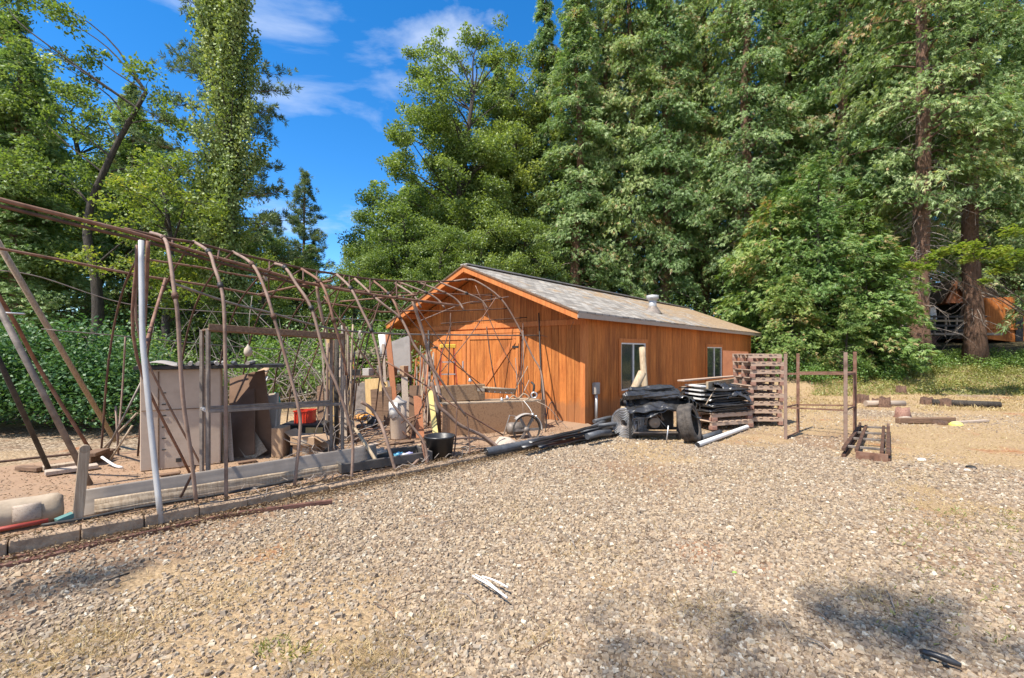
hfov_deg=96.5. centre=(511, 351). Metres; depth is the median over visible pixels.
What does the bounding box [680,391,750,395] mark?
rubber mat
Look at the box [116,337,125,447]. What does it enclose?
steel rod
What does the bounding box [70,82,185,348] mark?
cedar tree
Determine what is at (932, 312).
white chair back
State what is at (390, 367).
plank
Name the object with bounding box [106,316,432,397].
undergrowth
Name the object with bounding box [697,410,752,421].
pallet
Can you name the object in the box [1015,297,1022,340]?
dark door
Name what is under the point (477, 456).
curb block
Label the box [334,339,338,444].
wooden post
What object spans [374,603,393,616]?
twig
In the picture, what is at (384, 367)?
plank
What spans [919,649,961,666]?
rubber strip
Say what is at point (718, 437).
white pipe
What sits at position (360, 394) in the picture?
plywood sheet
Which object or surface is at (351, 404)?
stick
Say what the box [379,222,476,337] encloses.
oak tree
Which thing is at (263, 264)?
maple tree
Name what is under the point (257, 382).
board
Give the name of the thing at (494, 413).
chipboard counter
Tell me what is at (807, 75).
cedar tree
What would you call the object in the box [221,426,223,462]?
scrap board
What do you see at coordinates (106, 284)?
oak tree
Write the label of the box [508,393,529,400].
rope coil
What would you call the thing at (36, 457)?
steel rod
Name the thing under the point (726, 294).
undergrowth
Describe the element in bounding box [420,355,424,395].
stick
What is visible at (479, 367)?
barn door
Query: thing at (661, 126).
cedar tree
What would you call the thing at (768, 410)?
pallet
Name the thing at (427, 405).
stick
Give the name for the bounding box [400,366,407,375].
scrap box
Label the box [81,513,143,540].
curb block
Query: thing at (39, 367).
steel pole
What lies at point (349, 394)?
stick
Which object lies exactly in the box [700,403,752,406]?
rubber mat
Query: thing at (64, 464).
timber
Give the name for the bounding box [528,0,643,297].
cedar tree
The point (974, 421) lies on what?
timber
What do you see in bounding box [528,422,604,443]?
gutter
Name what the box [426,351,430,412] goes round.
stick
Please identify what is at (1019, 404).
dry grass
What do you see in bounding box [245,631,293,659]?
weed tuft
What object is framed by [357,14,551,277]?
oak tree
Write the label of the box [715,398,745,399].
rubber mat
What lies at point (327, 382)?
stick
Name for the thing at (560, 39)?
cedar tree
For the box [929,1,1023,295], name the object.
cedar tree
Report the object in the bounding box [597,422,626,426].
plastic pipe
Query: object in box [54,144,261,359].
maple tree
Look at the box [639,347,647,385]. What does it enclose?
peeled log
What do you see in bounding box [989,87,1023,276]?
cedar tree
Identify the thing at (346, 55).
sky
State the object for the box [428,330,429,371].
steel rod
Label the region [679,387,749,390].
rubber mat
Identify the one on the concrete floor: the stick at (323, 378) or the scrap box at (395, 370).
the stick at (323, 378)
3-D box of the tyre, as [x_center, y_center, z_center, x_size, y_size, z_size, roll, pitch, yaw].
[3.120,1.265,8.050,0.378,0.700,0.679,0,0,33]
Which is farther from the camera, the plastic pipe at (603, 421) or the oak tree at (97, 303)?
the oak tree at (97, 303)
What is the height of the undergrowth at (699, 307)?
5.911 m
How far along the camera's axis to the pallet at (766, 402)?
9.78 m
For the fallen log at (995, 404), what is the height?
0.171 m
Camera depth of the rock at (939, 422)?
9.94 m
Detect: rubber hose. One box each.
[530,381,535,396]
[545,402,557,430]
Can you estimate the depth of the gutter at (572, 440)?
7.67 m
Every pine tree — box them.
[86,0,321,358]
[254,217,287,291]
[272,168,335,279]
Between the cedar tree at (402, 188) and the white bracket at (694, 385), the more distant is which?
the cedar tree at (402, 188)
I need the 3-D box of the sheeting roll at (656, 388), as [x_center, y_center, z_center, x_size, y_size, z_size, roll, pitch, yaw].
[2.559,0.696,8.396,0.856,0.168,0.189,0,0,0]
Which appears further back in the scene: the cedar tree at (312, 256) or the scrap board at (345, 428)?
the cedar tree at (312, 256)
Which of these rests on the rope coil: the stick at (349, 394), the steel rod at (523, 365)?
the steel rod at (523, 365)
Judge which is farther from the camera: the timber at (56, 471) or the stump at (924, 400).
the stump at (924, 400)
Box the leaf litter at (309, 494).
[0,423,606,568]
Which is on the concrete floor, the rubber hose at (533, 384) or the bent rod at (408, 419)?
the bent rod at (408, 419)
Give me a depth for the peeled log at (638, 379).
9.49 m
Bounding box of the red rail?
[0,518,47,531]
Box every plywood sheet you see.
[355,382,365,421]
[365,378,380,413]
[370,389,382,422]
[379,382,387,390]
[382,386,391,425]
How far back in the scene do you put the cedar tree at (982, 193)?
36.74 m
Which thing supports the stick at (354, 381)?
on the concrete floor
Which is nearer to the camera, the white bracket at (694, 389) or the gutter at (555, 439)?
the gutter at (555, 439)
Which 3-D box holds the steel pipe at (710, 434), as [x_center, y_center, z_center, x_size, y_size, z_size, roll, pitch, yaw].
[3.662,1.545,8.404,0.749,0.105,0.100,0,0,-42]
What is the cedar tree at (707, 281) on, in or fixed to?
on the ground at (16, 442)
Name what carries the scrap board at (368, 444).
on the concrete floor
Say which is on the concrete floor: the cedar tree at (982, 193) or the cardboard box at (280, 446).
the cardboard box at (280, 446)
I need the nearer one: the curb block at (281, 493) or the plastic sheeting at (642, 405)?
the curb block at (281, 493)
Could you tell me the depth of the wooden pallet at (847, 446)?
7.14 m
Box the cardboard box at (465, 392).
[440,384,484,401]
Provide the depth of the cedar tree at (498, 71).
30.12 m
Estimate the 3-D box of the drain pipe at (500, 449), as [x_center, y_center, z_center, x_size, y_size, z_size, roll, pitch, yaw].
[0.381,1.490,7.471,2.115,0.136,0.150,0,0,-44]
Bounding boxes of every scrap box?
[352,369,360,375]
[362,368,373,375]
[387,367,396,375]
[397,383,401,389]
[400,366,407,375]
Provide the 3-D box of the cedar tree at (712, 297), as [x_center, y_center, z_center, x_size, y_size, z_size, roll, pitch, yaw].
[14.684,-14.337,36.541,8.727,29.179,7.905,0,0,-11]
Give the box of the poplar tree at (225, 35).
[181,0,273,370]
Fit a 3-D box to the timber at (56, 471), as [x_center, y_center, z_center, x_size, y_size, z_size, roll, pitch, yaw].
[-5.492,1.475,5.705,0.160,0.050,0.478,0,0,41]
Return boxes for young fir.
[711,196,834,360]
[720,232,781,353]
[737,162,876,354]
[757,142,899,370]
[761,272,837,378]
[803,233,942,383]
[811,171,928,355]
[817,294,875,382]
[854,280,918,368]
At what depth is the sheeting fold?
8.10 m
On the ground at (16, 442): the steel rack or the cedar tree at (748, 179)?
the cedar tree at (748, 179)
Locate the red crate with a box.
[293,409,316,422]
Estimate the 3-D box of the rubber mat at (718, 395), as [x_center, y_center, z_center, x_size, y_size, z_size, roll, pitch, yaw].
[4.322,0.906,9.727,1.022,0.053,0.922,0,0,-22]
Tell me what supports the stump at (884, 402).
on the ground at (16, 442)
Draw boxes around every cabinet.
[133,363,283,470]
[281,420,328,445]
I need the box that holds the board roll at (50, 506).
[0,492,63,531]
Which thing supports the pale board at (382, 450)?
on the concrete floor
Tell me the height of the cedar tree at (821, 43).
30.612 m
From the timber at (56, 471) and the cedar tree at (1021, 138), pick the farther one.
the cedar tree at (1021, 138)
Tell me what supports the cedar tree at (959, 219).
on the ground at (16, 442)
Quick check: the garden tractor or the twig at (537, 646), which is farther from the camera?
the garden tractor
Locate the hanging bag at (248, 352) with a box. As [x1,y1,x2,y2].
[244,296,252,356]
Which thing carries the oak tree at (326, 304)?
on the ground at (16, 442)
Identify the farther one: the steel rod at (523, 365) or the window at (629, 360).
the window at (629, 360)
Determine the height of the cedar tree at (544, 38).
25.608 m
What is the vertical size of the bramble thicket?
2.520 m
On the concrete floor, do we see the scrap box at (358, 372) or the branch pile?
the branch pile
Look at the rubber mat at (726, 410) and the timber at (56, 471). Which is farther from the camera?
the rubber mat at (726, 410)
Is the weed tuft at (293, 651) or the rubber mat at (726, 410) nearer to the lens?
the weed tuft at (293, 651)
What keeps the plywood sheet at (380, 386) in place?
on the concrete floor
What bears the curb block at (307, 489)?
on the ground at (16, 442)
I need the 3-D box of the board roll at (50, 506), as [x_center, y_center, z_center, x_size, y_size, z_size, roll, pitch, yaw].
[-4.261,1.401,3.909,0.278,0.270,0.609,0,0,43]
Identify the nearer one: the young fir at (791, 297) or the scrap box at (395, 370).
the scrap box at (395, 370)
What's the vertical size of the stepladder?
1.658 m
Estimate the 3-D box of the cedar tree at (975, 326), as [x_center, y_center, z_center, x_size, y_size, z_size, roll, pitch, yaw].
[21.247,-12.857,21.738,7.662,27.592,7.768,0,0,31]
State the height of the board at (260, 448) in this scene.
0.752 m
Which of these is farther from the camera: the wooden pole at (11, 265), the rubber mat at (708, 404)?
the rubber mat at (708, 404)
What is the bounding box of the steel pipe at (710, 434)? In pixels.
[701,430,722,440]
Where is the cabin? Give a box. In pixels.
[903,278,1023,341]
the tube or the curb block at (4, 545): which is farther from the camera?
the tube
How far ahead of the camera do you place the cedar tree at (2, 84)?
21.15 m
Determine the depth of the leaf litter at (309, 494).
4.76 m
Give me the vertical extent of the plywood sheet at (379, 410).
0.749 m
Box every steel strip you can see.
[0,499,331,561]
[0,543,96,567]
[5,512,247,555]
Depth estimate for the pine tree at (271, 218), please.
21.71 m
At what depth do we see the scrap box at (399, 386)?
10.78 m
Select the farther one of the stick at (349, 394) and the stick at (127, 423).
the stick at (349, 394)
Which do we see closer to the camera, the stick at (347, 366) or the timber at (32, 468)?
the timber at (32, 468)
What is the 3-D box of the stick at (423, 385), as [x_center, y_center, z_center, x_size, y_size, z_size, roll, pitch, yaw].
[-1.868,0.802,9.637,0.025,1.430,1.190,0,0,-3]
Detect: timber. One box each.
[15,465,42,471]
[42,461,75,470]
[44,463,98,475]
[89,450,113,462]
[90,448,109,456]
[895,417,955,423]
[951,419,988,423]
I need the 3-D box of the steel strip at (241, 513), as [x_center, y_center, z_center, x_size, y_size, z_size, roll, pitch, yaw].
[-3.303,1.580,3.955,1.781,0.025,0.148,0,0,-37]
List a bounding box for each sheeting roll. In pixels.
[622,390,679,400]
[628,384,674,391]
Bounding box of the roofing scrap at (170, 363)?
[136,360,183,366]
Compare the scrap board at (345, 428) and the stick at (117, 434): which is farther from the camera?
the scrap board at (345, 428)
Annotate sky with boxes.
[0,0,1021,319]
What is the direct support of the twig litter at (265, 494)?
on the concrete floor
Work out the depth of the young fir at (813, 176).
19.66 m
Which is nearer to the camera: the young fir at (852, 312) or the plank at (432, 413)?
the plank at (432, 413)
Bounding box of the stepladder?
[438,344,457,385]
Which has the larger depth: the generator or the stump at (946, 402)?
the stump at (946, 402)
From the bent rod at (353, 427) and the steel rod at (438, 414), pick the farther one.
the steel rod at (438, 414)
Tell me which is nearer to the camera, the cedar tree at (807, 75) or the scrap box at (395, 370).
the scrap box at (395, 370)
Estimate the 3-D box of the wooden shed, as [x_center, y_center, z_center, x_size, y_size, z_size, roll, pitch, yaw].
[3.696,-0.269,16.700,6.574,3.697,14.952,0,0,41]
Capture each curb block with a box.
[0,537,8,556]
[8,525,80,553]
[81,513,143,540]
[143,503,198,527]
[198,495,247,516]
[246,487,289,505]
[288,482,328,499]
[325,478,363,491]
[358,471,393,482]
[391,466,422,477]
[420,461,448,471]
[446,456,472,465]
[468,454,493,460]
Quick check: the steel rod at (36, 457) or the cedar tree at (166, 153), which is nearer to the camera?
the steel rod at (36, 457)
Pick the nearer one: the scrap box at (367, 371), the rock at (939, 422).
the rock at (939, 422)
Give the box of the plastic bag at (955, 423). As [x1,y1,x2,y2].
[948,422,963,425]
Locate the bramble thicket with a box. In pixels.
[0,304,176,430]
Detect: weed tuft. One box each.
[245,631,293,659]
[262,639,334,669]
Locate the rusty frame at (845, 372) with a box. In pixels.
[784,352,856,442]
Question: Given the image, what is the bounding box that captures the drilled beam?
[485,389,515,393]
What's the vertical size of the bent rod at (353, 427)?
0.463 m
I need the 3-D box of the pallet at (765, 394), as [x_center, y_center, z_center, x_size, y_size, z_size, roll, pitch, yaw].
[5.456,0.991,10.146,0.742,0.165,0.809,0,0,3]
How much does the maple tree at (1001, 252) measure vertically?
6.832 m
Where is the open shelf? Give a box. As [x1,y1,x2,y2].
[352,374,413,391]
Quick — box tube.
[245,360,255,364]
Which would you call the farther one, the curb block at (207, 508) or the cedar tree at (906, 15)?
the cedar tree at (906, 15)
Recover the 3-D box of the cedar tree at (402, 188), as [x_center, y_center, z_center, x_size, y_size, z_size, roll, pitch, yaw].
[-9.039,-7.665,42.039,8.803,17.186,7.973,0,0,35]
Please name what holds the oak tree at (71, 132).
on the ground at (16, 442)
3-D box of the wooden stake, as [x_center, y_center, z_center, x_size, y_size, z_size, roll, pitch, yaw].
[-3.816,1.178,4.046,0.124,0.690,0.034,0,0,-43]
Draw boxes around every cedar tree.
[0,1,79,327]
[0,8,113,367]
[42,90,87,326]
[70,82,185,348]
[105,131,200,336]
[239,225,299,344]
[267,244,338,357]
[386,177,421,317]
[473,64,534,270]
[499,74,532,270]
[504,0,585,279]
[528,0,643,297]
[533,18,616,291]
[559,0,656,297]
[580,0,693,304]
[581,59,638,292]
[609,0,731,306]
[610,0,696,292]
[653,0,759,315]
[669,9,732,311]
[677,0,828,325]
[687,0,765,319]
[718,0,870,322]
[728,4,818,245]
[771,0,939,360]
[793,3,837,133]
[812,1,961,309]
[822,0,1023,366]
[849,0,966,326]
[862,0,1023,364]
[887,20,1000,281]
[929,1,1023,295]
[930,4,1008,280]
[946,0,1023,294]
[980,0,1023,296]
[987,134,1023,271]
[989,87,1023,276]
[989,95,1023,335]
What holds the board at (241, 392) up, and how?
on the concrete floor
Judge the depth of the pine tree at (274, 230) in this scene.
51.78 m
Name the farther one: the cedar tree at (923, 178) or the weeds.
the cedar tree at (923, 178)
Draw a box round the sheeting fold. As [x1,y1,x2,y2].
[677,394,689,402]
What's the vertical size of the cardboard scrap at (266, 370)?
0.333 m
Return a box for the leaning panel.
[723,350,747,378]
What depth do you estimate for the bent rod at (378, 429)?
7.82 m
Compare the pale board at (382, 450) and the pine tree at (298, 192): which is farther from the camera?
the pine tree at (298, 192)
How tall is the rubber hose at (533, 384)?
0.333 m
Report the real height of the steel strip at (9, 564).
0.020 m
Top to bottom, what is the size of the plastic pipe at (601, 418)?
0.100 m
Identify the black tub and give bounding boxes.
[423,432,454,460]
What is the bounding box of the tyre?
[676,403,701,442]
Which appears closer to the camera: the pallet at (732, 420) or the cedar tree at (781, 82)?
the pallet at (732, 420)
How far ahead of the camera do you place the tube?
6.33 m
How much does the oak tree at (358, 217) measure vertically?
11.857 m
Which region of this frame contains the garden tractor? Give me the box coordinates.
[354,409,377,428]
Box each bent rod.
[328,414,354,442]
[352,418,362,444]
[366,428,389,435]
[401,413,421,438]
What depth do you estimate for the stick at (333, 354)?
7.89 m
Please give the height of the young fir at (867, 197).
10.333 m
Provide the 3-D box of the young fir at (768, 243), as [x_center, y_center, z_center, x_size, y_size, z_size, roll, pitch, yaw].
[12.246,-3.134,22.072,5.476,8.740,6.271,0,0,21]
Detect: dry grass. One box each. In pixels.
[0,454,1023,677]
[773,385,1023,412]
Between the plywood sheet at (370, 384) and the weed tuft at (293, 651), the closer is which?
the weed tuft at (293, 651)
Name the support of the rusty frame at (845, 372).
on the ground at (16, 442)
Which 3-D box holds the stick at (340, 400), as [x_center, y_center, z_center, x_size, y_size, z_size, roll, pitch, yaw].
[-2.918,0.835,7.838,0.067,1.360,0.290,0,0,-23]
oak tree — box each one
[0,0,208,352]
[0,83,125,324]
[2,64,186,315]
[47,240,124,313]
[109,172,269,359]
[260,239,339,378]
[299,247,395,343]
[304,289,357,331]
[323,230,385,336]
[328,244,387,329]
[335,181,455,335]
[340,206,415,335]
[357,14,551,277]
[362,181,493,303]
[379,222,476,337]
[423,209,526,289]
[437,45,595,273]
[483,216,570,280]
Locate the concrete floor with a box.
[0,413,590,540]
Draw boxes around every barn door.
[433,336,466,406]
[467,333,519,403]
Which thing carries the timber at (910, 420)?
on the ground at (16, 442)
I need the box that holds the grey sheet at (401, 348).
[392,336,411,371]
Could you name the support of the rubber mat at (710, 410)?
on the rubber mat at (727, 409)
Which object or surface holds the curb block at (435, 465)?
on the ground at (16, 442)
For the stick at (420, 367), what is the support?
on the concrete floor
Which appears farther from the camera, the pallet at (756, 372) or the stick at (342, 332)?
the pallet at (756, 372)
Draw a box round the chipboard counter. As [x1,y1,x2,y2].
[439,397,544,435]
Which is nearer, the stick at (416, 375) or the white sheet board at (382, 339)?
the stick at (416, 375)
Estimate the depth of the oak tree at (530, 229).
25.03 m
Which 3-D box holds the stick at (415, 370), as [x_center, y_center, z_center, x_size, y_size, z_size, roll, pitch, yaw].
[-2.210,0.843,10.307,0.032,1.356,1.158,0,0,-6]
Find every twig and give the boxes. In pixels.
[103,572,129,581]
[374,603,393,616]
[397,589,423,598]
[525,639,550,655]
[806,637,832,653]
[807,607,831,623]
[919,622,951,635]
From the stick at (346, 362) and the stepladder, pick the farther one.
the stepladder
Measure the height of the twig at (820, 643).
0.020 m
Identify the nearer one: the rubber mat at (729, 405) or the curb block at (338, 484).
the curb block at (338, 484)
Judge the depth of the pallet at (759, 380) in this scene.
9.78 m
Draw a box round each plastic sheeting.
[620,394,696,413]
[633,403,700,418]
[713,382,751,402]
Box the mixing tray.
[337,445,431,473]
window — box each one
[619,338,647,395]
[706,344,722,381]
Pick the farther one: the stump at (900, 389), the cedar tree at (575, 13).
the cedar tree at (575, 13)
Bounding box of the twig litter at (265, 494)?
[234,430,564,500]
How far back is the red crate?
7.35 m
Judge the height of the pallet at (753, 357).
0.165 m
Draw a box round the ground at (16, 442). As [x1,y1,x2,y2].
[0,314,1023,677]
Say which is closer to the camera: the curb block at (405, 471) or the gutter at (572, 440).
the curb block at (405, 471)
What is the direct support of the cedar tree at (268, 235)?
on the ground at (16, 442)
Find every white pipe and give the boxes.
[353,427,382,467]
[695,425,748,446]
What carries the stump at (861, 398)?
on the ground at (16, 442)
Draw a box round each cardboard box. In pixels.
[271,425,289,456]
[284,428,328,445]
[286,437,327,455]
[440,384,484,401]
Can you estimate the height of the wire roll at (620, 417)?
0.558 m
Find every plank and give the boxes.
[327,339,333,440]
[382,344,386,381]
[385,334,396,399]
[428,390,437,432]
[677,375,740,381]
[706,378,741,388]
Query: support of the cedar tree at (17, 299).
on the ground at (16, 442)
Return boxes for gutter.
[521,426,613,447]
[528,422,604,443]
[537,431,619,448]
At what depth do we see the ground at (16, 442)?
3.62 m
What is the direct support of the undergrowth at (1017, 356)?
on the ground at (16, 442)
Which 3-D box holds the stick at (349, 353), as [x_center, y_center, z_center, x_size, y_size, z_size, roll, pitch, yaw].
[-3.128,0.517,8.834,0.274,1.991,0.053,0,0,40]
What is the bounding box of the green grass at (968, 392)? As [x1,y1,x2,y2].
[810,363,1023,395]
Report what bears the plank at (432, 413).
on the concrete floor
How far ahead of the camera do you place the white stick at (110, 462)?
5.92 m
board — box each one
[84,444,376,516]
[94,464,339,513]
[159,471,180,475]
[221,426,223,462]
[222,385,228,459]
[228,412,233,461]
[229,372,254,457]
[237,459,256,463]
[239,432,266,457]
[248,370,271,454]
[268,393,278,427]
[277,409,280,425]
[317,385,323,419]
[339,358,347,439]
[354,443,378,447]
[376,447,386,454]
[378,335,386,355]
[385,440,414,444]
[401,377,408,430]
[408,385,420,434]
[413,396,423,437]
[453,445,475,448]
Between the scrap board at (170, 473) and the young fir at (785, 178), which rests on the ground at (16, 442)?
the young fir at (785, 178)
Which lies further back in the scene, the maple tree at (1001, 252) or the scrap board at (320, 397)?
the maple tree at (1001, 252)
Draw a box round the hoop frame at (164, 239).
[0,197,573,504]
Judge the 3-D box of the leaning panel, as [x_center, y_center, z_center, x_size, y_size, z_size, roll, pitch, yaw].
[7.110,0.452,14.520,0.957,0.947,0.035,0,0,-12]
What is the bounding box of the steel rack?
[199,324,343,471]
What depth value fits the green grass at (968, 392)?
17.34 m
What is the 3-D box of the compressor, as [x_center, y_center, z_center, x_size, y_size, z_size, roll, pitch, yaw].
[0.185,1.342,8.023,0.710,0.529,0.381,0,0,-18]
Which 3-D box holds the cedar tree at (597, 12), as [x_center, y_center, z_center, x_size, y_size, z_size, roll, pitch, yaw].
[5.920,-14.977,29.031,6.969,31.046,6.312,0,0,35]
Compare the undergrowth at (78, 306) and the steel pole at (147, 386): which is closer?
the steel pole at (147, 386)
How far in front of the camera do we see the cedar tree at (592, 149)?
35.47 m
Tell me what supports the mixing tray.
on the concrete floor
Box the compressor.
[503,413,542,439]
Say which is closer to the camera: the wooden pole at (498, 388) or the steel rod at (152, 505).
the steel rod at (152, 505)
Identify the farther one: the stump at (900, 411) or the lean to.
the lean to
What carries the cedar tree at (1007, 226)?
on the ground at (16, 442)
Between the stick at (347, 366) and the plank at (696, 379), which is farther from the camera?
the plank at (696, 379)
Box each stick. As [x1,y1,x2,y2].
[101,456,123,468]
[103,412,137,447]
[107,383,139,447]
[109,425,132,459]
[115,406,119,454]
[321,350,326,419]
[326,343,328,420]
[333,340,334,373]
[340,360,340,438]
[341,325,345,386]
[345,332,346,407]
[346,326,354,422]
[347,335,348,410]
[347,345,353,434]
[349,383,352,440]
[350,324,354,438]
[351,351,354,423]
[353,381,357,413]
[414,358,416,384]
[416,367,417,384]
[418,353,424,384]
[420,345,420,389]
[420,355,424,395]
[422,355,427,403]
[423,359,426,426]
[423,365,427,412]
[424,342,427,417]
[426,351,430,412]
[427,368,430,423]
[472,575,507,598]
[475,574,495,587]
[482,575,507,587]
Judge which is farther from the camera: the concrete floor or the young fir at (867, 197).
the young fir at (867, 197)
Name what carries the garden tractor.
on the concrete floor
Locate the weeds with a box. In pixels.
[876,504,1023,647]
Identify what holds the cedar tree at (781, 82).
on the ground at (16, 442)
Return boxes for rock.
[495,436,515,444]
[931,420,947,424]
[965,465,976,468]
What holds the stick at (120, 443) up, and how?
on the concrete floor
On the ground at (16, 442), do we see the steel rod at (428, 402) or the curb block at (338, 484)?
the curb block at (338, 484)
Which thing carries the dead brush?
on the ground at (16, 442)
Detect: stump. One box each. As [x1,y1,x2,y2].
[857,394,868,403]
[878,396,891,407]
[893,406,911,417]
[895,385,907,393]
[919,396,933,404]
[939,398,951,406]
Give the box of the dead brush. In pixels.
[55,292,437,401]
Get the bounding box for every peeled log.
[621,370,645,407]
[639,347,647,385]
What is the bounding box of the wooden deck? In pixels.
[902,315,1002,345]
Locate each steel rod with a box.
[0,448,120,462]
[6,312,24,314]
[41,477,303,526]
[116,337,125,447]
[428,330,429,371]
[428,375,429,425]
[434,385,440,432]
[523,337,523,395]
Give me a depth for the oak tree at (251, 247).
21.04 m
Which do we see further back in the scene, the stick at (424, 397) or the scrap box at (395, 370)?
the scrap box at (395, 370)
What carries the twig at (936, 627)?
on the ground at (16, 442)
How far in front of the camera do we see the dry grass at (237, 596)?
2.63 m
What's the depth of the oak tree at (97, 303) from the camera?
15.44 m
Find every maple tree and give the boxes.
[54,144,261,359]
[239,251,304,343]
[902,223,1023,315]
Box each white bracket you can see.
[685,384,705,386]
[685,388,705,390]
[685,392,704,395]
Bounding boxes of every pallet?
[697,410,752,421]
[700,414,753,429]
[732,354,781,361]
[732,383,781,392]
[733,361,783,369]
[733,368,783,377]
[734,376,783,385]
[737,413,782,424]
[742,398,782,408]
[746,406,781,416]
[747,390,783,400]
[841,422,890,461]
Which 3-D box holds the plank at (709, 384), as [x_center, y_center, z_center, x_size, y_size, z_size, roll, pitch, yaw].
[5.036,0.733,10.650,0.050,0.163,2.611,0,0,43]
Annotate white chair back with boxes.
[930,307,936,319]
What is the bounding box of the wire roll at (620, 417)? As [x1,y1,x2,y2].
[611,407,649,437]
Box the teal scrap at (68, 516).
[54,512,73,520]
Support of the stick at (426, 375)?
on the concrete floor
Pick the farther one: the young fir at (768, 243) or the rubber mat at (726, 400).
the young fir at (768, 243)
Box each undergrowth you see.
[8,277,399,336]
[29,286,425,372]
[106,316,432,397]
[536,218,1022,309]
[615,287,854,349]
[752,348,931,383]
[882,345,1023,371]
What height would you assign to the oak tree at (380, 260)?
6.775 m
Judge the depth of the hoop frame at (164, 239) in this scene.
5.90 m
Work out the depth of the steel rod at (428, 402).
9.19 m
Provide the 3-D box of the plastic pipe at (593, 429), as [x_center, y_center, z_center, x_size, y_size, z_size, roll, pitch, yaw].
[1.834,1.490,9.054,0.100,0.120,1.775,0,0,38]
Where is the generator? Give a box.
[629,393,681,438]
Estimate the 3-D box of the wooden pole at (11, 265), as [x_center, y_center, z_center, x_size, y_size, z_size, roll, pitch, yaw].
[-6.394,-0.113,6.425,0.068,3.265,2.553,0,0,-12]
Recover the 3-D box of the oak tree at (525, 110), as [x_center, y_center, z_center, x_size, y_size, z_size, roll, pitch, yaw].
[0.064,-9.829,30.630,9.121,22.612,9.221,0,0,-24]
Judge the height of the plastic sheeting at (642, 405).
0.312 m
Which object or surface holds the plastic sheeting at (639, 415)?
on the generator
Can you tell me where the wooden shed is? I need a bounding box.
[385,263,761,424]
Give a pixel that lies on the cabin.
(994, 312)
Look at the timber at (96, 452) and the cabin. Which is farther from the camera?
the cabin
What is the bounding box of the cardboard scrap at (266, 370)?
[259,368,268,375]
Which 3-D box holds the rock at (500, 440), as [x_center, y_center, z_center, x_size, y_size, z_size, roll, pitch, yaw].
[-0.109,1.492,7.481,0.416,0.182,0.421,0,0,43]
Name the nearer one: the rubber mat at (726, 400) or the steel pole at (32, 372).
the steel pole at (32, 372)
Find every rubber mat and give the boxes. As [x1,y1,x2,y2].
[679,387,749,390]
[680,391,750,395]
[682,388,748,394]
[682,393,750,396]
[683,394,744,401]
[695,400,747,406]
[696,406,747,412]
[697,409,750,411]
[700,399,746,401]
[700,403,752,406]
[700,404,750,407]
[712,408,745,412]
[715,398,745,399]
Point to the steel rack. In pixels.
(208, 409)
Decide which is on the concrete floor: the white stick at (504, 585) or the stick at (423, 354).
the stick at (423, 354)
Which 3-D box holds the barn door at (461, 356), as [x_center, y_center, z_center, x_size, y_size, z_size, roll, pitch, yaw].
[-1.688,0.560,12.243,1.320,1.960,0.057,0,0,41]
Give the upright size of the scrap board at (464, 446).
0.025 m
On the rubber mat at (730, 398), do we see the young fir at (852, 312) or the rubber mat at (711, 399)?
the rubber mat at (711, 399)
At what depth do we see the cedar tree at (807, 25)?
34.26 m
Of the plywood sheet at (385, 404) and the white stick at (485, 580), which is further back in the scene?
the plywood sheet at (385, 404)
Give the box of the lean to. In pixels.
[350,345,411,396]
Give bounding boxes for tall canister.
[389,395,406,439]
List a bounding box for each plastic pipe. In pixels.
[580,426,608,432]
[585,429,611,439]
[591,419,611,425]
[592,415,613,422]
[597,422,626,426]
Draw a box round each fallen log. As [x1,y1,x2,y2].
[863,401,906,405]
[932,399,1001,407]
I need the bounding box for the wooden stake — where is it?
[72,444,90,523]
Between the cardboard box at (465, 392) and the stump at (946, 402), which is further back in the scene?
the stump at (946, 402)
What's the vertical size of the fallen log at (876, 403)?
0.162 m
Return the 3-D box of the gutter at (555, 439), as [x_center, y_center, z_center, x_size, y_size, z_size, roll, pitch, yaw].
[1.103,1.462,7.895,0.126,0.052,2.644,0,0,44]
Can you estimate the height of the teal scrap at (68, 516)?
0.063 m
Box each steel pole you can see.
[0,294,91,450]
[0,302,93,485]
[0,355,51,469]
[138,240,163,523]
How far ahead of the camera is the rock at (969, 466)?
6.23 m
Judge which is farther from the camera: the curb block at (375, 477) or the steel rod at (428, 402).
the steel rod at (428, 402)
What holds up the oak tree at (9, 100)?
on the ground at (16, 442)
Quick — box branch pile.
[283,406,388,456]
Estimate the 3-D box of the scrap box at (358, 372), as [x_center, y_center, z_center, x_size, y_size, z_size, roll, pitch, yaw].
[-3.704,0.510,10.880,0.209,0.140,0.200,0,0,-16]
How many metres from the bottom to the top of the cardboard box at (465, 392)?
0.295 m
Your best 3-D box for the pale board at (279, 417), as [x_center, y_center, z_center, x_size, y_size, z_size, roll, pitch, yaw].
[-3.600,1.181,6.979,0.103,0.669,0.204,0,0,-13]
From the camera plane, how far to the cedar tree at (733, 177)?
33.62 m
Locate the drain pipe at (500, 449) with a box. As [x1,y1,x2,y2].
[483,432,577,455]
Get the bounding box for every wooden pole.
[0,240,115,441]
[482,386,514,390]

